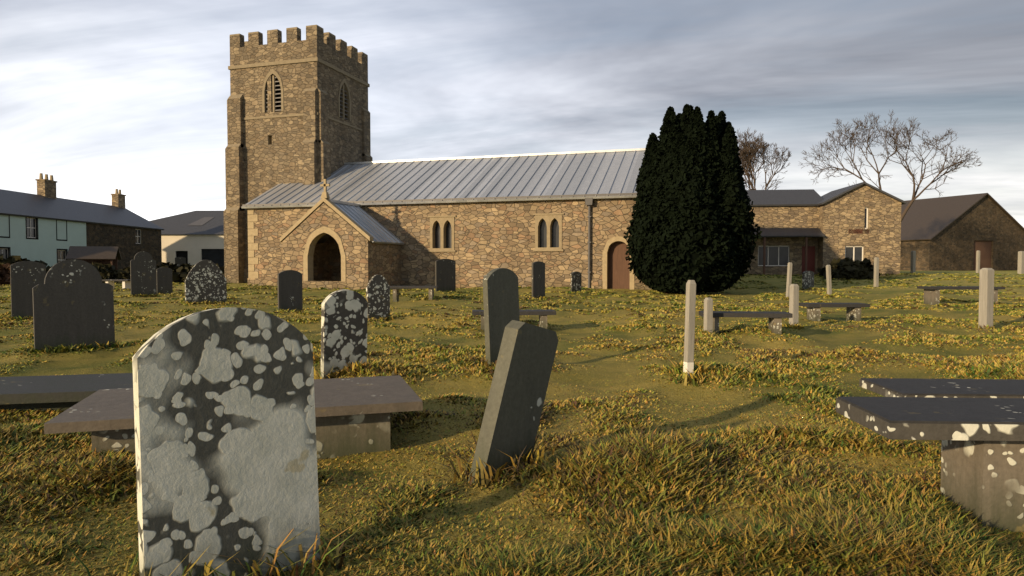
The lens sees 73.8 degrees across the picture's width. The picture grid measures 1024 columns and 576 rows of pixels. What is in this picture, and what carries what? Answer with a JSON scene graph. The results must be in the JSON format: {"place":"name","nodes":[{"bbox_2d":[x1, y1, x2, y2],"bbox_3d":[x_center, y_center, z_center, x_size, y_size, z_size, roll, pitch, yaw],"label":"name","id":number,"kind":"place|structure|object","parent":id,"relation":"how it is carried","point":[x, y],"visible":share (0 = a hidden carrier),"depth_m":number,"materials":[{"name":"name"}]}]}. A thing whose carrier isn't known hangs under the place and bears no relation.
{"place":"outdoors","nodes":[
{"label":"outdoors","id":0,"kind":"place"},
{"bbox_2d":[0,270,1023,575],"bbox_3d":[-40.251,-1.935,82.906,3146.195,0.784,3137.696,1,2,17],"label":"ground","id":1,"kind":"structure","parent":0,"point":[606,370],"depth_m":7.28,"materials":[{"name":"green plant"}]},
{"bbox_2d":[0,263,10,285],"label":"russet hedge","id":2,"kind":"object","parent":1,"relation":"on","point":[5,274],"visible":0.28,"depth_m":37.78,"materials":[{"name":"brown plant"}]},
{"bbox_2d":[10,261,45,319],"bbox_3d":[-10.681,0.198,15.093,0.642,1.596,0.075,-2,3,-42],"label":"headstone","id":3,"kind":"object","parent":1,"relation":"on","point":[26,277],"visible":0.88,"depth_m":15.00,"materials":[{"name":"grey stone"}]},
{"bbox_2d":[0,373,132,411],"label":"table tomb","id":4,"kind":"object","parent":1,"relation":"on","point":[49,392],"visible":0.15,"depth_m":5.66,"materials":[{"name":"stone"}]},
{"bbox_2d":[32,259,114,350],"bbox_3d":[-6.146,0.366,9.594,0.957,1.545,0.156,-2,3,-42],"label":"headstone","id":5,"kind":"object","parent":1,"relation":"on","point":[73,301],"visible":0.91,"depth_m":9.55,"materials":[{"name":"grey stone"}]},
{"bbox_2d":[0,173,163,268],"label":"terrace houses","id":6,"kind":"structure","parent":1,"relation":"on","point":[45,224],"depth_m":50.44,"materials":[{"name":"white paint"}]},
{"bbox_2d":[66,246,121,269],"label":"garden shelter","id":7,"kind":"object","parent":1,"relation":"on","point":[103,255],"visible":0.62,"depth_m":43.24,"materials":[{"name":"grey wood"}]},
{"bbox_2d":[102,279,130,288],"bbox_3d":[-18.018,0.010,31.235,1.200,0.800,0.600,0,2,0],"label":"table tomb","id":8,"kind":"object","parent":1,"relation":"on","point":[126,283],"visible":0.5,"depth_m":31.17,"materials":[{"name":"stone"}]},
{"bbox_2d":[130,251,156,295],"bbox_3d":[-13.542,-0.384,25.087,0.848,1.928,0.075,-2,3,-42],"label":"headstone","id":9,"kind":"object","parent":1,"relation":"on","point":[143,276],"visible":0.92,"depth_m":25.04,"materials":[{"name":"grey stone"}]},
{"bbox_2d":[156,267,172,293],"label":"headstone","id":10,"kind":"object","parent":1,"relation":"on","point":[164,279],"visible":0.88,"depth_m":27.05,"materials":[{"name":"grey stone"}]},
{"bbox_2d":[175,257,185,266],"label":"headstone","id":11,"kind":"object","parent":1,"relation":"on","point":[180,260],"visible":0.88,"depth_m":51.28,"materials":[{"name":"grey stone"}]},
{"bbox_2d":[150,211,223,266],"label":"white bungalow","id":12,"kind":"object","parent":1,"relation":"on","point":[193,237],"visible":0.2,"depth_m":67.07,"materials":[{"name":"paint"}]},
{"bbox_2d":[185,260,226,302],"bbox_3d":[-9.031,-0.040,20.148,1.150,1.598,0.075,-2,3,-40],"label":"headstone","id":13,"kind":"object","parent":1,"relation":"on","point":[205,280],"visible":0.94,"depth_m":20.10,"materials":[{"name":"grey stone"}]},
{"bbox_2d":[132,307,320,575],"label":"headstone","id":14,"kind":"object","parent":1,"relation":"on","point":[225,433],"visible":1,"depth_m":2.64,"materials":[{"name":"grey stone"}]},
{"bbox_2d":[44,375,422,459],"bbox_3d":[-1.775,1.036,4.703,2.150,0.600,1.100,-1,2,-17],"label":"ledger tomb","id":15,"kind":"object","parent":1,"relation":"on","point":[352,415],"visible":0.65,"depth_m":4.47,"materials":[{"name":"stone"}]},
{"bbox_2d":[277,270,302,310],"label":"headstone","id":16,"kind":"object","parent":1,"relation":"on","point":[290,294],"visible":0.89,"depth_m":16.79,"materials":[{"name":"grey stone"}]},
{"bbox_2d":[321,289,367,378],"bbox_3d":[-1.780,0.594,7.250,0.494,1.156,0.135,-2,3,-40],"label":"headstone","id":17,"kind":"object","parent":1,"relation":"on","point":[344,317],"visible":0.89,"depth_m":7.18,"materials":[{"name":"grey stone"}]},
{"bbox_2d":[366,274,389,319],"bbox_3d":[-2.833,0.340,14.457,0.523,1.251,0.075,-2,3,-40],"label":"headstone","id":18,"kind":"object","parent":1,"relation":"on","point":[378,294],"visible":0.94,"depth_m":14.41,"materials":[{"name":"grey stone"}]},
{"bbox_2d":[389,286,438,301],"bbox_3d":[-3.226,0.330,22.366,1.600,0.780,0.600,0,2,0],"label":"table tomb","id":19,"kind":"object","parent":1,"relation":"on","point":[396,293],"visible":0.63,"depth_m":22.05,"materials":[{"name":"stone"}]},
{"bbox_2d":[224,25,651,289],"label":"church","id":20,"kind":"structure","parent":1,"relation":"on","point":[317,196],"depth_m":36.21,"materials":[{"name":"brown stone"}]},
{"bbox_2d":[0,254,880,282],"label":"dark hedge","id":21,"kind":"object","parent":1,"relation":"on","point":[847,268],"visible":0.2,"depth_m":40.92,"materials":[{"name":"green plant"}]},
{"bbox_2d":[435,259,455,291],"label":"headstone","id":22,"kind":"object","parent":1,"relation":"on","point":[445,274],"visible":0.89,"depth_m":28.55,"materials":[{"name":"grey stone"}]},
{"bbox_2d":[483,268,519,364],"bbox_3d":[-0.105,0.469,7.741,0.075,1.391,0.558,2,3,44],"label":"headstone","id":23,"kind":"object","parent":1,"relation":"on","point":[501,298],"visible":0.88,"depth_m":7.63,"materials":[{"name":"grey stone"}]},
{"bbox_2d":[0,272,1023,575],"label":"grass tussocks","id":24,"kind":"object","parent":1,"relation":"on","point":[872,522],"depth_m":3.65,"materials":[{"name":"green plant"}]},
{"bbox_2d":[468,320,557,483],"bbox_3d":[-0.003,0.793,4.045,0.224,1.213,0.671,2,3,38],"label":"headstone","id":25,"kind":"object","parent":1,"relation":"on","point":[518,391],"visible":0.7,"depth_m":3.96,"materials":[{"name":"grey stone"}]},
{"bbox_2d":[472,309,555,330],"bbox_3d":[0.030,0.738,12.836,1.550,0.630,0.500,0,2,-3],"label":"table tomb","id":26,"kind":"object","parent":1,"relation":"on","point":[543,313],"visible":0.54,"depth_m":12.61,"materials":[{"name":"stone"}]},
{"bbox_2d":[532,261,544,298],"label":"headstone","id":27,"kind":"object","parent":1,"relation":"on","point":[538,278],"visible":0.89,"depth_m":23.86,"materials":[{"name":"grey stone"}]},
{"bbox_2d":[571,271,580,291],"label":"headstone","id":28,"kind":"object","parent":1,"relation":"on","point":[575,281],"visible":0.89,"depth_m":28.55,"materials":[{"name":"grey stone"}]},
{"bbox_2d":[683,280,695,375],"bbox_3d":[1.796,0.564,6.919,0.105,1.291,0.073,-1,2,-17],"label":"post","id":29,"kind":"object","parent":1,"relation":"on","point":[689,335],"visible":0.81,"depth_m":6.88,"materials":[{"name":"white paint"}]},
{"bbox_2d":[623,104,762,292],"bbox_3d":[7.256,-3.566,27.901,5.596,7.520,5.935,1,2,17],"label":"yew tree","id":30,"kind":"object","parent":1,"relation":"on","point":[692,216],"visible":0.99,"depth_m":26.20,"materials":[{"name":"green plant"}]},
{"bbox_2d":[704,298,712,333],"bbox_3d":[3.240,0.608,11.275,0.104,0.898,0.104,-1,2,-17],"label":"post","id":31,"kind":"object","parent":1,"relation":"on","point":[708,314],"visible":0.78,"depth_m":11.22,"materials":[{"name":"beige stone"}]},
{"bbox_2d":[699,311,792,333],"bbox_3d":[3.966,0.753,11.666,1.450,0.680,0.500,0,2,8],"label":"table tomb","id":32,"kind":"object","parent":1,"relation":"on","point":[775,322],"visible":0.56,"depth_m":11.44,"materials":[{"name":"stone"}]},
{"bbox_2d":[737,128,791,189],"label":"bare tree","id":33,"kind":"object","parent":1,"relation":"on","point":[748,153],"visible":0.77,"depth_m":57.18,"materials":[{"name":"brown plant"}]},
{"bbox_2d":[786,262,791,297],"bbox_3d":[9.485,-0.120,23.381,0.184,1.514,0.108,-1,2,-17],"label":"post","id":34,"kind":"object","parent":1,"relation":"on","point":[789,274],"visible":0.77,"depth_m":23.33,"materials":[{"name":"beige stone"}]},
{"bbox_2d":[789,284,798,324],"bbox_3d":[5.297,0.464,12.827,0.118,1.078,0.118,-1,2,-17],"label":"post","id":35,"kind":"object","parent":1,"relation":"on","point":[794,299],"visible":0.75,"depth_m":12.77,"materials":[{"name":"beige stone"}]},
{"bbox_2d":[802,271,813,288],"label":"headstone","id":36,"kind":"object","parent":1,"relation":"on","point":[807,279],"visible":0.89,"depth_m":31.27,"materials":[{"name":"grey stone"}]},
{"bbox_2d":[744,182,906,275],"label":"house","id":37,"kind":"structure","parent":1,"relation":"on","point":[803,230],"depth_m":45.45,"materials":[{"name":"brown stone"}]},
{"bbox_2d":[826,265,831,294],"bbox_3d":[11.378,-0.117,24.485,0.209,1.431,0.113,-1,2,-17],"label":"post","id":38,"kind":"object","parent":1,"relation":"on","point":[828,279],"visible":0.78,"depth_m":24.43,"materials":[{"name":"beige stone"}]},
{"bbox_2d":[799,303,869,320],"bbox_3d":[6.917,0.658,14.675,1.300,0.660,0.500,0,2,0],"label":"table tomb","id":39,"kind":"object","parent":1,"relation":"on","point":[853,311],"visible":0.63,"depth_m":14.48,"materials":[{"name":"stone"}]},
{"bbox_2d":[874,257,878,286],"bbox_3d":[17.277,-0.629,32.366,0.149,1.655,0.149,-1,2,-17],"label":"post","id":40,"kind":"object","parent":1,"relation":"on","point":[876,271],"visible":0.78,"depth_m":32.31,"materials":[{"name":"beige stone"}]},
{"bbox_2d":[798,109,982,221],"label":"bare tree","id":41,"kind":"object","parent":1,"relation":"on","point":[896,144],"visible":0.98,"depth_m":55.68,"materials":[{"name":"brown plant"}]},
{"bbox_2d":[910,251,915,272],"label":"post","id":42,"kind":"object","parent":1,"relation":"on","point":[913,263],"visible":0.78,"depth_m":47.82,"materials":[{"name":"grey stone"}]},
{"bbox_2d":[836,396,1023,531],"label":"table tomb","id":43,"kind":"object","parent":1,"relation":"on","point":[982,460],"visible":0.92,"depth_m":3.15,"materials":[{"name":"stone"}]},
{"bbox_2d":[859,378,1023,397],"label":"table tomb","id":44,"kind":"object","parent":1,"relation":"on","point":[955,388],"visible":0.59,"depth_m":4.33,"materials":[{"name":"stone"}]},
{"bbox_2d":[917,286,1004,304],"bbox_3d":[12.984,0.385,19.773,2.100,0.850,0.700,0,2,0],"label":"table tomb","id":45,"kind":"object","parent":1,"relation":"on","point":[931,295],"visible":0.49,"depth_m":19.53,"materials":[{"name":"stone"}]},
{"bbox_2d":[900,193,1023,270],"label":"barn","id":46,"kind":"structure","parent":1,"relation":"on","point":[952,233],"depth_m":74.88,"materials":[{"name":"brown stone"}]},
{"bbox_2d":[976,250,979,273],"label":"post","id":47,"kind":"object","parent":1,"relation":"on","point":[977,261],"visible":0.78,"depth_m":46.07,"materials":[{"name":"beige stone"}]},
{"bbox_2d":[978,268,993,327],"bbox_3d":[8.909,0.313,12.822,0.162,1.379,0.162,-1,2,-17],"label":"post","id":48,"kind":"object","parent":1,"relation":"on","point":[986,292],"visible":0.78,"depth_m":12.76,"materials":[{"name":"beige stone"}]},
{"bbox_2d":[1017,251,1023,273],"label":"post","id":49,"kind":"object","parent":1,"relation":"on","point":[1020,269],"visible":0.8,"depth_m":50.55,"materials":[{"name":"beige stone"}]},
{"bbox_2d":[0,0,1023,226],"label":"sky","id":50,"kind":"structure","parent":0,"point":[99,97],"materials":[{"name":"grey"}]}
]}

